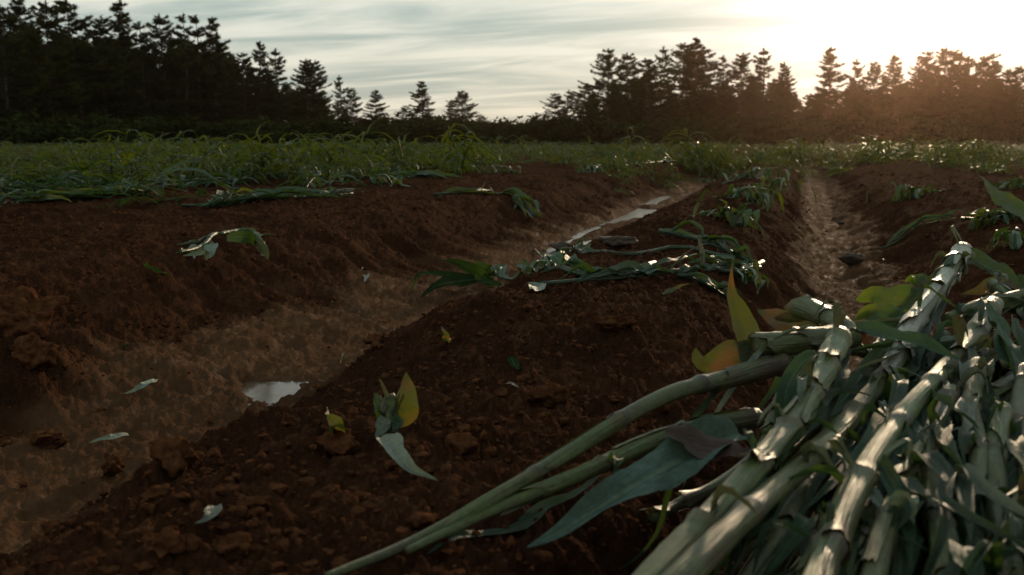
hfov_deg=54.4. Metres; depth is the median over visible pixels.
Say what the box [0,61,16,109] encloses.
pine tree
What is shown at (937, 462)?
corn stalk
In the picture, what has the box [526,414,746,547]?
corn leaf
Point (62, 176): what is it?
corn plant
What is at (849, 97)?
pine tree
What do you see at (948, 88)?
pine tree
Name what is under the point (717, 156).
corn plant
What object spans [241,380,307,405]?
puddle
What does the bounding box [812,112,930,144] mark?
shrub
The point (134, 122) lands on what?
shrub
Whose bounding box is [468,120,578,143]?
shrub
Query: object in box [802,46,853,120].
spruce tree
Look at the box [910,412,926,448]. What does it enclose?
corn leaf
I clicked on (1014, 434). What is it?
corn stalk
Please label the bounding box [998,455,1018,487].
corn leaf
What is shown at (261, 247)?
corn leaf
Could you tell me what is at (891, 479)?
corn leaf
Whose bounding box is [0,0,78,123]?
pine tree
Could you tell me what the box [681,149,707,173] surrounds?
corn plant
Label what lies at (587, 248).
corn stalk
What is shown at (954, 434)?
corn stalk
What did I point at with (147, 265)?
corn leaf
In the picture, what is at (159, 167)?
corn plant
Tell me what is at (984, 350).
corn stalk
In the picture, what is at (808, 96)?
pine tree
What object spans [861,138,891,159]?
corn plant
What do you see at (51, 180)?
corn plant
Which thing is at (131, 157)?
corn plant
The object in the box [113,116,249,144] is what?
shrub
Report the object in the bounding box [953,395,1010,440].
corn stalk
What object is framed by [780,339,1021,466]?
corn stalk
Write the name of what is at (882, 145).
corn plant
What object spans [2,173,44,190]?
corn plant
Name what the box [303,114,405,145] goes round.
shrub
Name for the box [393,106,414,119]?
pine tree
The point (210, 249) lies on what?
corn leaf
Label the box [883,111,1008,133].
shrub
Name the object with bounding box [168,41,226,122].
pine tree
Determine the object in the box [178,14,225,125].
pine tree
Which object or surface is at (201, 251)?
corn leaf
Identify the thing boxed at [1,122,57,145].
shrub
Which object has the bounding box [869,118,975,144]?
shrub
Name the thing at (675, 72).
pine tree
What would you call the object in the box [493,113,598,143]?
shrub
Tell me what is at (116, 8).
spruce tree
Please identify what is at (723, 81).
pine tree
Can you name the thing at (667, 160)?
corn stalk
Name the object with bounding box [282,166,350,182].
corn plant
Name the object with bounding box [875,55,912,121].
spruce tree
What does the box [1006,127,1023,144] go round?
shrub
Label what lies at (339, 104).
pine tree
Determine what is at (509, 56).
sky
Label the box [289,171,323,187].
corn plant
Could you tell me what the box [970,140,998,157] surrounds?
corn plant
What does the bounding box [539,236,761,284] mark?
corn stalk
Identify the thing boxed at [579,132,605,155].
corn plant
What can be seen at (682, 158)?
corn plant
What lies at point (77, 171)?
corn plant
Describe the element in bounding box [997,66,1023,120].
pine tree
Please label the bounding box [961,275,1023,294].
corn leaf
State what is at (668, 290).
corn leaf
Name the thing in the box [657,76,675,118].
spruce tree
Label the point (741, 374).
corn stalk
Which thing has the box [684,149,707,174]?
corn plant
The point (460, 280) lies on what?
corn leaf
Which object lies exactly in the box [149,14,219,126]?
pine tree
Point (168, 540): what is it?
soil clod
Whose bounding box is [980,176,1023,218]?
corn leaf
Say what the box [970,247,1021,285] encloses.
corn leaf
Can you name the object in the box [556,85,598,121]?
pine tree
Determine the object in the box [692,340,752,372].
corn leaf
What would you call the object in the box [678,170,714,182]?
corn plant
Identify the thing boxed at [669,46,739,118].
pine tree
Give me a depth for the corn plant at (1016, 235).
4.67 m
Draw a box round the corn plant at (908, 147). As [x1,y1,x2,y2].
[898,139,917,158]
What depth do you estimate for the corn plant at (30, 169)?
9.35 m
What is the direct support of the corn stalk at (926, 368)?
on the ground
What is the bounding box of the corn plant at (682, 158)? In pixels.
[665,140,705,172]
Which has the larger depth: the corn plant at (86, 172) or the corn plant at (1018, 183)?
the corn plant at (1018, 183)
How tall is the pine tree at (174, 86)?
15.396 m
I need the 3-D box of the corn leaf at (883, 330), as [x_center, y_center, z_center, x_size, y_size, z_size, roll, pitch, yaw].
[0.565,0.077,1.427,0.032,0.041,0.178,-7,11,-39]
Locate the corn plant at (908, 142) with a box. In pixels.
[897,133,922,158]
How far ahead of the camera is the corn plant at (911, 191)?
9.16 m
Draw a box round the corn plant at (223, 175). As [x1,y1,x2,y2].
[204,171,247,183]
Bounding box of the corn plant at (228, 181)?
[192,174,259,187]
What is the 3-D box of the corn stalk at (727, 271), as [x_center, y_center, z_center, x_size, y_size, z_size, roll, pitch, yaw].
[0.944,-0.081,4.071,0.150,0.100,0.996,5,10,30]
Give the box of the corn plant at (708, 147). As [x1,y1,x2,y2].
[689,143,728,176]
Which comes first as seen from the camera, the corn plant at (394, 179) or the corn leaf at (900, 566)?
the corn leaf at (900, 566)
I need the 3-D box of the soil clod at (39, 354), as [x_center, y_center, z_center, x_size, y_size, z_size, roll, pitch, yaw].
[-1.320,0.185,2.758,0.159,0.133,0.145,2,9,16]
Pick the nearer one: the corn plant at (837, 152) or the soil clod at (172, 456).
the soil clod at (172, 456)
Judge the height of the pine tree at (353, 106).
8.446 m
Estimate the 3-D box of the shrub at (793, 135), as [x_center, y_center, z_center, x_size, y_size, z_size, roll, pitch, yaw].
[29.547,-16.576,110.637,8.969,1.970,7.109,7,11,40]
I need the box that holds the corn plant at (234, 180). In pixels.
[184,172,267,187]
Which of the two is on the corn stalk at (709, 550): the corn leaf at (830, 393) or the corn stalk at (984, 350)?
the corn leaf at (830, 393)
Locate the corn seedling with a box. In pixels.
[373,372,418,437]
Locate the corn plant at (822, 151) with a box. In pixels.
[809,138,839,163]
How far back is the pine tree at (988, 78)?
135.75 m
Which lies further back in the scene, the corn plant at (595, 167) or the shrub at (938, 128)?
the shrub at (938, 128)
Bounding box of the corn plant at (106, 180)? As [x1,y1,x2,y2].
[80,173,117,181]
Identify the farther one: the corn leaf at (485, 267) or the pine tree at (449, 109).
the pine tree at (449, 109)
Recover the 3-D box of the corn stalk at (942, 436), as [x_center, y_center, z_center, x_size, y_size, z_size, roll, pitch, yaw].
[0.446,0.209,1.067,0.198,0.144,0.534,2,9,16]
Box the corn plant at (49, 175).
[21,169,76,182]
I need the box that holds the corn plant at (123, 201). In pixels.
[98,193,169,208]
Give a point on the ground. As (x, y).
(222, 362)
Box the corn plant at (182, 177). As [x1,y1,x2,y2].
[145,160,241,190]
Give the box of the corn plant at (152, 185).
[134,179,171,196]
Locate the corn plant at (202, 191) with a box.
[136,185,209,204]
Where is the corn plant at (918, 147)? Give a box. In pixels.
[903,142,926,155]
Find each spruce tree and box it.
[84,0,161,124]
[130,49,164,122]
[155,39,198,120]
[188,15,246,126]
[214,45,241,111]
[227,51,251,116]
[241,40,287,120]
[241,70,254,111]
[249,77,269,121]
[358,89,389,127]
[407,81,436,120]
[577,91,599,121]
[626,75,658,118]
[640,76,662,120]
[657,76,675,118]
[667,37,717,123]
[746,86,771,117]
[766,61,801,123]
[787,91,803,123]
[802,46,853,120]
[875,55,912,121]
[887,80,913,119]
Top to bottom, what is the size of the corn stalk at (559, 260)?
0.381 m
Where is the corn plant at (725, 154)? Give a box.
[707,146,746,174]
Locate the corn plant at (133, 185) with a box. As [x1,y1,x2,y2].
[107,181,173,195]
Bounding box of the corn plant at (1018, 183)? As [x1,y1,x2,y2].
[989,177,1023,188]
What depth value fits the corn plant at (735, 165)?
21.36 m
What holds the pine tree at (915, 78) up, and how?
on the ground
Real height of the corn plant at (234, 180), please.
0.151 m
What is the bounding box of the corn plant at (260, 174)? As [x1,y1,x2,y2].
[230,167,286,181]
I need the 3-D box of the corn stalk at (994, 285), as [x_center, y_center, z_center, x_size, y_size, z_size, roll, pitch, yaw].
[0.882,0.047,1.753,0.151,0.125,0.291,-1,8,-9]
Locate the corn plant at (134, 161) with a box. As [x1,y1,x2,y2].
[113,159,173,189]
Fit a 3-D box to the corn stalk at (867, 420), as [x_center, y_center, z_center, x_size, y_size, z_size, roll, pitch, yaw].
[0.427,0.311,1.158,0.243,0.311,1.212,7,11,40]
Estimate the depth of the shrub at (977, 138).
109.31 m
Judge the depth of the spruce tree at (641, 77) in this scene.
134.55 m
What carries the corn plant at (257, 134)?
on the ground
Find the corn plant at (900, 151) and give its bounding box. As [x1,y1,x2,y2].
[888,139,935,158]
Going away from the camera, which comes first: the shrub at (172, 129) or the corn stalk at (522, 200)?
the corn stalk at (522, 200)
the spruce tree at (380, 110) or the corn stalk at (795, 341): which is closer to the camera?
the corn stalk at (795, 341)
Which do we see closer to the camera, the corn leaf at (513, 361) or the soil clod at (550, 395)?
the soil clod at (550, 395)
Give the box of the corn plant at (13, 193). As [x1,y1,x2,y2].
[0,189,25,196]
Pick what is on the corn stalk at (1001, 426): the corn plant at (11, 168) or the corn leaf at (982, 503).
the corn leaf at (982, 503)
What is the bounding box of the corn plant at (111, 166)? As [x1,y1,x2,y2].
[84,150,133,180]
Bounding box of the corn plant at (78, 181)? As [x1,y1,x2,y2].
[42,176,100,185]
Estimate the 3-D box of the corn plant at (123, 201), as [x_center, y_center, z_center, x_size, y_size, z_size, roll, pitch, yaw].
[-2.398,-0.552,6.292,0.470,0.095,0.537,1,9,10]
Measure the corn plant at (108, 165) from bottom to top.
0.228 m
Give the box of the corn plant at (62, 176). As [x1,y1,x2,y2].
[46,170,101,186]
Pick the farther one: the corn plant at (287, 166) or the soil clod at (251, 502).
the corn plant at (287, 166)
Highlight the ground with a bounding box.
[0,144,1023,574]
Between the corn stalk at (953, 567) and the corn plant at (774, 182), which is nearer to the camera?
the corn stalk at (953, 567)
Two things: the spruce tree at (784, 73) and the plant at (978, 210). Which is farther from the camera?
the spruce tree at (784, 73)
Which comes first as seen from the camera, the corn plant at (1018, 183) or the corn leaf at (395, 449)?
the corn leaf at (395, 449)
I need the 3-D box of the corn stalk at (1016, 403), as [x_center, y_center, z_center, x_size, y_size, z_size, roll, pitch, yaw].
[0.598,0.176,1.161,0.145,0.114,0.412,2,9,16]
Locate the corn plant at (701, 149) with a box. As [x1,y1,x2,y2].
[675,142,719,177]
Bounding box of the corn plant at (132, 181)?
[108,177,164,184]
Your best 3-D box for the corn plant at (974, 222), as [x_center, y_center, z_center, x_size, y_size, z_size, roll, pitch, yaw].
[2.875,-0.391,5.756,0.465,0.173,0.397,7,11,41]
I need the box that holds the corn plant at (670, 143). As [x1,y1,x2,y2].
[649,139,684,156]
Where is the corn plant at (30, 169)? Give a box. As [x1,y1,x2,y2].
[5,162,58,181]
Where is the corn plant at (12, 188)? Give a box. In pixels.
[0,173,23,195]
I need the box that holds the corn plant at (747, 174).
[721,166,816,203]
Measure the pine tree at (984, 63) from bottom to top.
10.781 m
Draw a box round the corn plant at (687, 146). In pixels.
[664,131,714,163]
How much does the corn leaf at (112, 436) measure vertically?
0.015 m
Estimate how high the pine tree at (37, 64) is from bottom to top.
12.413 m
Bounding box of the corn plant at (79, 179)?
[35,176,116,188]
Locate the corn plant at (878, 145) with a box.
[845,139,893,161]
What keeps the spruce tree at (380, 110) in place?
on the ground
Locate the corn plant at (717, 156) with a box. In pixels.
[690,150,723,178]
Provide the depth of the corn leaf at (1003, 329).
1.46 m
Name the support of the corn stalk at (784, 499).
on the ground
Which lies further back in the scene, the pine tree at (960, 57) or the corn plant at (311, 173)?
the pine tree at (960, 57)
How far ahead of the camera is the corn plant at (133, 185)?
7.00 m
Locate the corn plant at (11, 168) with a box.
[0,150,41,182]
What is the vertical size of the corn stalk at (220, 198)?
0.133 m
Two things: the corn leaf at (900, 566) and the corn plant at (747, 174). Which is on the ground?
the corn plant at (747, 174)
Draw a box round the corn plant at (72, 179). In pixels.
[23,172,119,185]
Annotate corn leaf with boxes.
[89,432,128,442]
[123,379,157,393]
[143,263,169,275]
[183,240,213,255]
[194,504,221,523]
[204,243,217,259]
[227,231,255,244]
[254,239,268,259]
[325,407,345,434]
[376,432,437,480]
[412,271,501,291]
[420,274,477,297]
[441,326,450,342]
[444,259,493,287]
[475,261,494,273]
[508,356,523,368]
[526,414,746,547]
[527,282,545,290]
[662,283,689,294]
[665,425,751,460]
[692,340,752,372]
[723,502,779,574]
[727,257,759,353]
[757,308,819,330]
[776,558,801,574]
[810,387,873,416]
[847,429,861,442]
[854,302,908,327]
[855,321,963,363]
[856,284,920,309]
[877,454,915,572]
[883,365,918,389]
[890,510,923,574]
[905,273,926,288]
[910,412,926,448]
[931,388,951,456]
[934,260,985,270]
[954,492,963,541]
[958,359,970,463]
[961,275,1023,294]
[966,454,989,535]
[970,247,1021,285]
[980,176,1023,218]
[983,377,995,409]
[987,301,1023,363]
[987,315,1020,376]
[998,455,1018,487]
[1011,314,1023,357]
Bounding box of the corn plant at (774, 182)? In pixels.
[749,177,801,193]
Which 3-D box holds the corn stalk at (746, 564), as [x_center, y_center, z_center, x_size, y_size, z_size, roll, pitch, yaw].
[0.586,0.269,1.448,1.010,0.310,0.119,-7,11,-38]
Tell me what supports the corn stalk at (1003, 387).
on the ground
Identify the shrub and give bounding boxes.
[0,111,96,145]
[0,112,164,145]
[0,127,57,145]
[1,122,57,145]
[4,121,33,144]
[57,122,115,143]
[60,123,135,145]
[95,122,148,133]
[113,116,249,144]
[133,120,160,133]
[210,123,276,136]
[215,128,274,145]
[263,130,308,145]
[281,117,375,144]
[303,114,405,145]
[344,112,432,124]
[361,117,426,143]
[377,115,488,141]
[391,119,491,143]
[399,120,478,143]
[403,114,500,128]
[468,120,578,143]
[472,128,510,143]
[474,119,521,143]
[475,123,523,134]
[488,114,549,132]
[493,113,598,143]
[540,116,657,144]
[575,119,659,144]
[654,111,729,144]
[718,113,829,144]
[751,130,816,144]
[811,132,865,144]
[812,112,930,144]
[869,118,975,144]
[881,114,979,144]
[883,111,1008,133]
[946,124,992,144]
[984,132,1022,144]
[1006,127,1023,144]
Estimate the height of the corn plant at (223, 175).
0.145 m
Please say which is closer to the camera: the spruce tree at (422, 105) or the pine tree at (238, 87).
the pine tree at (238, 87)
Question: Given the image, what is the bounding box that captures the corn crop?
[0,115,1023,194]
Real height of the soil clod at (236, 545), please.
0.038 m
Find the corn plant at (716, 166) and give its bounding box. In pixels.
[708,159,729,177]
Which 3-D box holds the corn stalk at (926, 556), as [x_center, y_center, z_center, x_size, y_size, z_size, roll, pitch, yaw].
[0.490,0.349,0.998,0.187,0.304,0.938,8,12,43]
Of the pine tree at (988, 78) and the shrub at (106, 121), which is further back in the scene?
the pine tree at (988, 78)
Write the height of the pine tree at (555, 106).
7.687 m
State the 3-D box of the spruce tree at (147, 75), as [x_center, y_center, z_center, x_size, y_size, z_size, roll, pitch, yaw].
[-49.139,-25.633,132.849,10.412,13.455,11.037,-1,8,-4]
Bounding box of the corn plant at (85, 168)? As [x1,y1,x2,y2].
[45,158,129,183]
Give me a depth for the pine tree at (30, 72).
108.10 m
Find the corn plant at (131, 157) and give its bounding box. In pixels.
[90,152,158,180]
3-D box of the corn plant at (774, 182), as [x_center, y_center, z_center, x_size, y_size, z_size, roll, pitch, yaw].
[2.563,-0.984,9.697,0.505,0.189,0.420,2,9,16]
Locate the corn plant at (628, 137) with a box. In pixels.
[616,126,647,157]
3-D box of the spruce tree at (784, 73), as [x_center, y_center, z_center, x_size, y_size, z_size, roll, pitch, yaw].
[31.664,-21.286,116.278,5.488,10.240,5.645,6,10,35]
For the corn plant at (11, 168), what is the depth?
7.84 m
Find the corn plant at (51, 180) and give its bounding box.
[4,179,68,191]
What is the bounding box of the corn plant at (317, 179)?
[277,172,320,187]
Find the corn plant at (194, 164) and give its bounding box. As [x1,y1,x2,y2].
[167,151,228,184]
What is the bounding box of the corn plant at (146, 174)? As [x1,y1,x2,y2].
[113,171,174,187]
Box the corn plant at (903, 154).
[893,148,921,159]
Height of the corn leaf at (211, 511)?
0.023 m
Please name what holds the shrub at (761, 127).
on the ground
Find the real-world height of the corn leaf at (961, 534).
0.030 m
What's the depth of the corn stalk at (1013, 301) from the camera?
1.73 m
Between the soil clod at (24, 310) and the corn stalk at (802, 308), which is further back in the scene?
the soil clod at (24, 310)
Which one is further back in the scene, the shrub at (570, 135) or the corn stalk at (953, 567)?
the shrub at (570, 135)
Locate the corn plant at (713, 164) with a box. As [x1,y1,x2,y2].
[701,159,732,179]
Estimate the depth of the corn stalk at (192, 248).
4.39 m
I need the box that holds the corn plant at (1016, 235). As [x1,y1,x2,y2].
[985,227,1023,250]
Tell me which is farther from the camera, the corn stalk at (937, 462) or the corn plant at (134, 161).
the corn plant at (134, 161)
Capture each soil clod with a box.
[0,285,69,339]
[10,332,59,371]
[27,429,67,448]
[100,454,125,475]
[139,483,174,506]
[146,527,185,558]
[149,435,198,480]
[210,531,251,559]
[234,496,272,510]
[316,428,354,454]
[363,333,384,350]
[409,511,437,531]
[444,432,480,460]
[526,382,569,408]
[594,314,638,332]
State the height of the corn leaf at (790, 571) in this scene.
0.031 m
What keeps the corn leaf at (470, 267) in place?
on the ground
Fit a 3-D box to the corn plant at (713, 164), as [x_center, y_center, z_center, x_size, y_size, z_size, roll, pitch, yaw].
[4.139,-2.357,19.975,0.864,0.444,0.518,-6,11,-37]
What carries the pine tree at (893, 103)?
on the ground
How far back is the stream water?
10.36 m
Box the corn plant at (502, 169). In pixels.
[480,163,528,173]
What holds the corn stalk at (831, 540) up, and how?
on the ground
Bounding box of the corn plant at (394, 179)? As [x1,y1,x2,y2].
[352,173,411,186]
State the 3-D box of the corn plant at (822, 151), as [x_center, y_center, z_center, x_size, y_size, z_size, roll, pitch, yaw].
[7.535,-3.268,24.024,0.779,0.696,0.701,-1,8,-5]
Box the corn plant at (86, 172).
[68,170,112,187]
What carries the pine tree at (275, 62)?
on the ground
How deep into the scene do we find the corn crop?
16.39 m
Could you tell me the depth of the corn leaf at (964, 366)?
1.34 m
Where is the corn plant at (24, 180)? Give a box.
[4,169,54,182]
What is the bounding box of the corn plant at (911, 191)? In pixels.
[866,182,946,204]
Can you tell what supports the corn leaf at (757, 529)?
on the corn stalk at (792, 539)
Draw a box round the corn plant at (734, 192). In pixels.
[697,183,783,214]
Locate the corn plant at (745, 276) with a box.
[717,259,769,293]
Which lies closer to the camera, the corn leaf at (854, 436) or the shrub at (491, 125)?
the corn leaf at (854, 436)
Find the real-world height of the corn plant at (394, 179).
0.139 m
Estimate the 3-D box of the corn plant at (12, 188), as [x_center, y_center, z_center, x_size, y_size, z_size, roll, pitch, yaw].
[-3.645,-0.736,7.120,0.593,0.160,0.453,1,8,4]
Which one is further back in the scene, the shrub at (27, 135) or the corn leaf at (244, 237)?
the shrub at (27, 135)
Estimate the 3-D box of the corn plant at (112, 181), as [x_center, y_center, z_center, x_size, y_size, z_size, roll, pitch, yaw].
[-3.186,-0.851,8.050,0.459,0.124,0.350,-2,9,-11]
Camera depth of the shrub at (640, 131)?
107.26 m
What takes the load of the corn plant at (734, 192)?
on the ground
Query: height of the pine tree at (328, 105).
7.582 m
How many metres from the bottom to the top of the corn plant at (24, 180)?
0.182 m
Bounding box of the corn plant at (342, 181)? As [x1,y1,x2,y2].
[311,170,365,186]
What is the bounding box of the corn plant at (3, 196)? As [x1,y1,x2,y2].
[0,193,31,203]
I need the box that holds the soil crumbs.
[0,170,1023,574]
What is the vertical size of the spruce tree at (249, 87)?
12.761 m
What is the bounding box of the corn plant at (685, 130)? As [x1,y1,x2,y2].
[662,128,695,155]
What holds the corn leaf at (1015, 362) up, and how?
on the corn stalk at (1016, 403)
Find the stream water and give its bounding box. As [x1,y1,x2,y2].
[540,193,690,259]
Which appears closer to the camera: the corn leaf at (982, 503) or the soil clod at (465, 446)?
the corn leaf at (982, 503)
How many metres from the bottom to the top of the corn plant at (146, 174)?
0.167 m
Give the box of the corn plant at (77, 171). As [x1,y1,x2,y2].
[47,161,103,179]
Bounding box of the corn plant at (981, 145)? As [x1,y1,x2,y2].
[960,141,1003,161]
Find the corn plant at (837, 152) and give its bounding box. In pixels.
[821,140,855,160]
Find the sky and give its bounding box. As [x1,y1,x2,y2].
[0,0,1023,123]
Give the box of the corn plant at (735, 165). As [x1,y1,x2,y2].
[718,155,745,171]
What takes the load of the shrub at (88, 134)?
on the ground
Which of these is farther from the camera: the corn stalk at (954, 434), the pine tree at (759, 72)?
the pine tree at (759, 72)
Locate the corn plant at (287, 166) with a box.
[267,154,315,182]
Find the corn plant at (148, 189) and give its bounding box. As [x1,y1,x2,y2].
[138,179,186,195]
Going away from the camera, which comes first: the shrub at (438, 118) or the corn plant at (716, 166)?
the corn plant at (716, 166)
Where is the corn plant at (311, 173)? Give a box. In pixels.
[288,163,336,187]
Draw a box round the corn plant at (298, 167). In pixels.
[273,155,320,184]
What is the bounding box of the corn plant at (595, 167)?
[574,163,612,174]
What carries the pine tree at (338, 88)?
on the ground
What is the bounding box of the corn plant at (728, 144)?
[703,133,742,174]
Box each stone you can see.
[548,242,573,250]
[596,236,637,247]
[838,253,864,265]
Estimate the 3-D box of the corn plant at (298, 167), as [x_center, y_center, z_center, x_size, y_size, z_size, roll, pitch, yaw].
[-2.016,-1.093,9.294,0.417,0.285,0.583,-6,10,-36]
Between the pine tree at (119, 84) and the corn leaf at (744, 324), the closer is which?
the corn leaf at (744, 324)
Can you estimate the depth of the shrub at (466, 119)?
153.82 m
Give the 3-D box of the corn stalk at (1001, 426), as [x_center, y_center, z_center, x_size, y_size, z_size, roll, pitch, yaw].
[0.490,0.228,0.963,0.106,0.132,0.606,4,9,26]
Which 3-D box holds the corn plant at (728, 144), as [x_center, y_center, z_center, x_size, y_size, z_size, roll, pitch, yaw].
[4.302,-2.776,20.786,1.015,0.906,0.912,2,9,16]
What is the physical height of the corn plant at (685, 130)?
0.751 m
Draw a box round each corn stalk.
[10,185,187,202]
[19,178,219,190]
[175,232,218,258]
[181,186,337,206]
[220,227,274,255]
[253,186,365,198]
[324,353,793,574]
[351,165,467,178]
[404,406,764,554]
[432,181,543,217]
[489,251,656,280]
[534,236,735,258]
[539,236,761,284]
[577,156,679,169]
[632,299,852,574]
[640,324,872,523]
[658,220,752,262]
[662,225,975,574]
[677,271,743,300]
[682,306,846,487]
[711,258,764,281]
[717,351,1000,574]
[736,450,929,574]
[742,374,862,574]
[752,296,1003,574]
[756,350,834,440]
[775,295,861,347]
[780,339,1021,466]
[784,533,813,570]
[789,374,922,568]
[789,441,873,574]
[812,393,1023,574]
[820,342,998,513]
[842,451,974,574]
[851,330,950,425]
[862,387,961,442]
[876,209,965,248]
[886,367,1023,574]
[912,473,969,574]
[917,364,935,371]
[919,429,1018,481]
[923,356,1009,574]
[926,346,1002,536]
[939,473,1023,574]
[942,274,1023,320]
[949,441,995,574]
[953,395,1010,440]
[958,395,1023,574]
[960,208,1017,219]
[966,505,1023,546]
[983,348,1012,402]
[983,545,1022,574]
[986,270,1023,321]
[992,374,1013,398]
[1002,371,1012,401]
[1009,363,1023,476]
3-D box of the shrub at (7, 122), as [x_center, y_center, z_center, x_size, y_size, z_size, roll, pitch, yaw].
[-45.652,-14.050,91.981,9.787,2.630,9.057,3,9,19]
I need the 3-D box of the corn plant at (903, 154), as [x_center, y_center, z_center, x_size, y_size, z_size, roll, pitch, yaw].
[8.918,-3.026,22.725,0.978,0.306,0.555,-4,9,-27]
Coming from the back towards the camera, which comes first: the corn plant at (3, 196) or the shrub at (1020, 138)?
the shrub at (1020, 138)
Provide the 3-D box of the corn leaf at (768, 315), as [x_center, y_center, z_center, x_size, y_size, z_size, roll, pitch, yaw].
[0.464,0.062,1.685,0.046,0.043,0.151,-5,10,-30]
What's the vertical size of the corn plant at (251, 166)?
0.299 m
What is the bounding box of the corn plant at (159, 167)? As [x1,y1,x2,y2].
[132,164,187,187]
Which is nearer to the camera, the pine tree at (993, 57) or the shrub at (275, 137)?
the shrub at (275, 137)
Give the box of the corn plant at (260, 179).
[238,164,268,185]
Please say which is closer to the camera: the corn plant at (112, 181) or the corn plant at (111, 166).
the corn plant at (112, 181)
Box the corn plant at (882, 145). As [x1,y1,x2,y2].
[877,140,902,160]
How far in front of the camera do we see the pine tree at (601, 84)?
120.40 m
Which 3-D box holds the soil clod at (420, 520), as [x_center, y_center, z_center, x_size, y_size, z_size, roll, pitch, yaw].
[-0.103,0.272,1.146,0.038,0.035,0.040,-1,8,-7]
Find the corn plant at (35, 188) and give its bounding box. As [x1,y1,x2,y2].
[1,178,71,195]
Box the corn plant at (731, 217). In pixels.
[690,199,764,239]
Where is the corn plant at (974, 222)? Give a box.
[967,208,1023,230]
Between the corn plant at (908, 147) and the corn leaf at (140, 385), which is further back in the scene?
the corn plant at (908, 147)
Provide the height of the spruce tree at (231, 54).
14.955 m
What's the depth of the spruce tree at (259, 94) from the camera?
147.41 m
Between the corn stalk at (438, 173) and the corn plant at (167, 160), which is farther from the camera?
the corn stalk at (438, 173)
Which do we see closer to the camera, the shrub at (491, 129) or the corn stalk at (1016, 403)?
the corn stalk at (1016, 403)
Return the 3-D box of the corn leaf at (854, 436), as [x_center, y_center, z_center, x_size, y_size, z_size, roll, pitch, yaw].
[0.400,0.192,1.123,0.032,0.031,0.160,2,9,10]
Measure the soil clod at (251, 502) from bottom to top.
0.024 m
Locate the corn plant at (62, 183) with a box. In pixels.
[29,178,96,190]
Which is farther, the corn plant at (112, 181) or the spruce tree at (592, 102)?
the spruce tree at (592, 102)
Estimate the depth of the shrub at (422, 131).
137.63 m
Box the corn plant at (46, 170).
[29,165,56,181]
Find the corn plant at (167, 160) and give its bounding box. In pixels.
[131,152,193,185]
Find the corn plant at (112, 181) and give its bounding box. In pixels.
[105,175,129,184]
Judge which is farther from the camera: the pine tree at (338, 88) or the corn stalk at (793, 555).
the pine tree at (338, 88)
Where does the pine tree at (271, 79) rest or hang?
on the ground
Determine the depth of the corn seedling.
1.48 m
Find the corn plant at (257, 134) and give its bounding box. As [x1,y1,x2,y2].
[230,120,272,148]
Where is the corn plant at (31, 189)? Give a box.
[0,178,50,195]
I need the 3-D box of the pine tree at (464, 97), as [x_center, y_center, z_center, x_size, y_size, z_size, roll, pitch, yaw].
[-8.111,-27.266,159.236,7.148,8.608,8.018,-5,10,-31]
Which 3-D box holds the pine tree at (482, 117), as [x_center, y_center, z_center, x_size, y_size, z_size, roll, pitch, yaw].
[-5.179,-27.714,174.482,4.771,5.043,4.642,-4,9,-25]
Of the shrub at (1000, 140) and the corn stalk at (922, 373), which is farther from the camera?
the shrub at (1000, 140)
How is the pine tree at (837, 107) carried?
on the ground
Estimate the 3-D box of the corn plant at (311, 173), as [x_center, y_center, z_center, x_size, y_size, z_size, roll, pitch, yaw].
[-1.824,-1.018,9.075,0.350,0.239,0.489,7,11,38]
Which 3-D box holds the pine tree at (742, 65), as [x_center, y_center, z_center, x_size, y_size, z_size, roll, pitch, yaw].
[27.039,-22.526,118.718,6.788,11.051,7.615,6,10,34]
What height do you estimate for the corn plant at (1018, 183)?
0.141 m
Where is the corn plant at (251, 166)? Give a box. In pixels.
[227,153,277,185]
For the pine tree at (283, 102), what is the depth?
147.84 m
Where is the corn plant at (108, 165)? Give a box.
[82,160,127,180]
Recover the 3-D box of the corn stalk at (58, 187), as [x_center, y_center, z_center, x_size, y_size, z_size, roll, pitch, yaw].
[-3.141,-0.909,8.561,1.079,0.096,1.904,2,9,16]
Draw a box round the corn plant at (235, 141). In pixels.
[227,135,243,151]
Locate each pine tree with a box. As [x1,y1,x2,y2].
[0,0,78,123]
[0,4,45,126]
[0,40,73,122]
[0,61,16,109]
[1,0,92,123]
[2,34,54,112]
[43,0,130,123]
[65,15,145,122]
[93,36,137,120]
[120,20,176,123]
[124,41,140,52]
[131,13,205,124]
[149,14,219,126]
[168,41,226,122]
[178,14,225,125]
[178,39,202,52]
[207,59,249,120]
[209,52,250,115]
[219,52,272,121]
[249,74,285,122]
[256,48,298,125]
[268,78,285,121]
[275,83,310,123]
[280,59,328,128]
[295,60,337,126]
[304,91,327,125]
[318,101,336,125]
[331,101,343,118]
[332,75,352,124]
[342,87,362,126]
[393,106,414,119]
[443,90,480,121]
[444,100,457,119]
[475,115,490,122]
[535,93,576,122]
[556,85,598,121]
[559,90,578,120]
[569,48,637,125]
[597,84,624,117]
[601,52,648,124]
[624,57,676,124]
[645,47,679,119]
[656,43,712,117]
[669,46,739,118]
[700,55,740,120]
[707,52,770,121]
[738,82,767,121]
[744,47,778,120]
[759,78,787,126]
[771,80,792,118]
[796,94,810,111]
[804,92,834,114]
[808,87,850,121]
[833,85,864,118]
[837,59,870,121]
[847,61,892,120]
[884,86,907,117]
[888,50,953,118]
[901,71,934,112]
[904,46,973,122]
[936,51,987,118]
[947,55,986,122]
[948,55,1003,123]
[972,73,1009,122]
[973,52,1005,121]
[975,68,1023,127]
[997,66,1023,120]
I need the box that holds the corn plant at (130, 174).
[117,172,150,185]
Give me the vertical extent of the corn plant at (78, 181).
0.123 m
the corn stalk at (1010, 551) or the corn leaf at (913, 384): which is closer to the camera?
the corn stalk at (1010, 551)
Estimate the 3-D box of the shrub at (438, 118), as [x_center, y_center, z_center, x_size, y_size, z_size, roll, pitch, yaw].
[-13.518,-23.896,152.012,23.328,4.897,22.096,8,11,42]
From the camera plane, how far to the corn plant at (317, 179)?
8.50 m

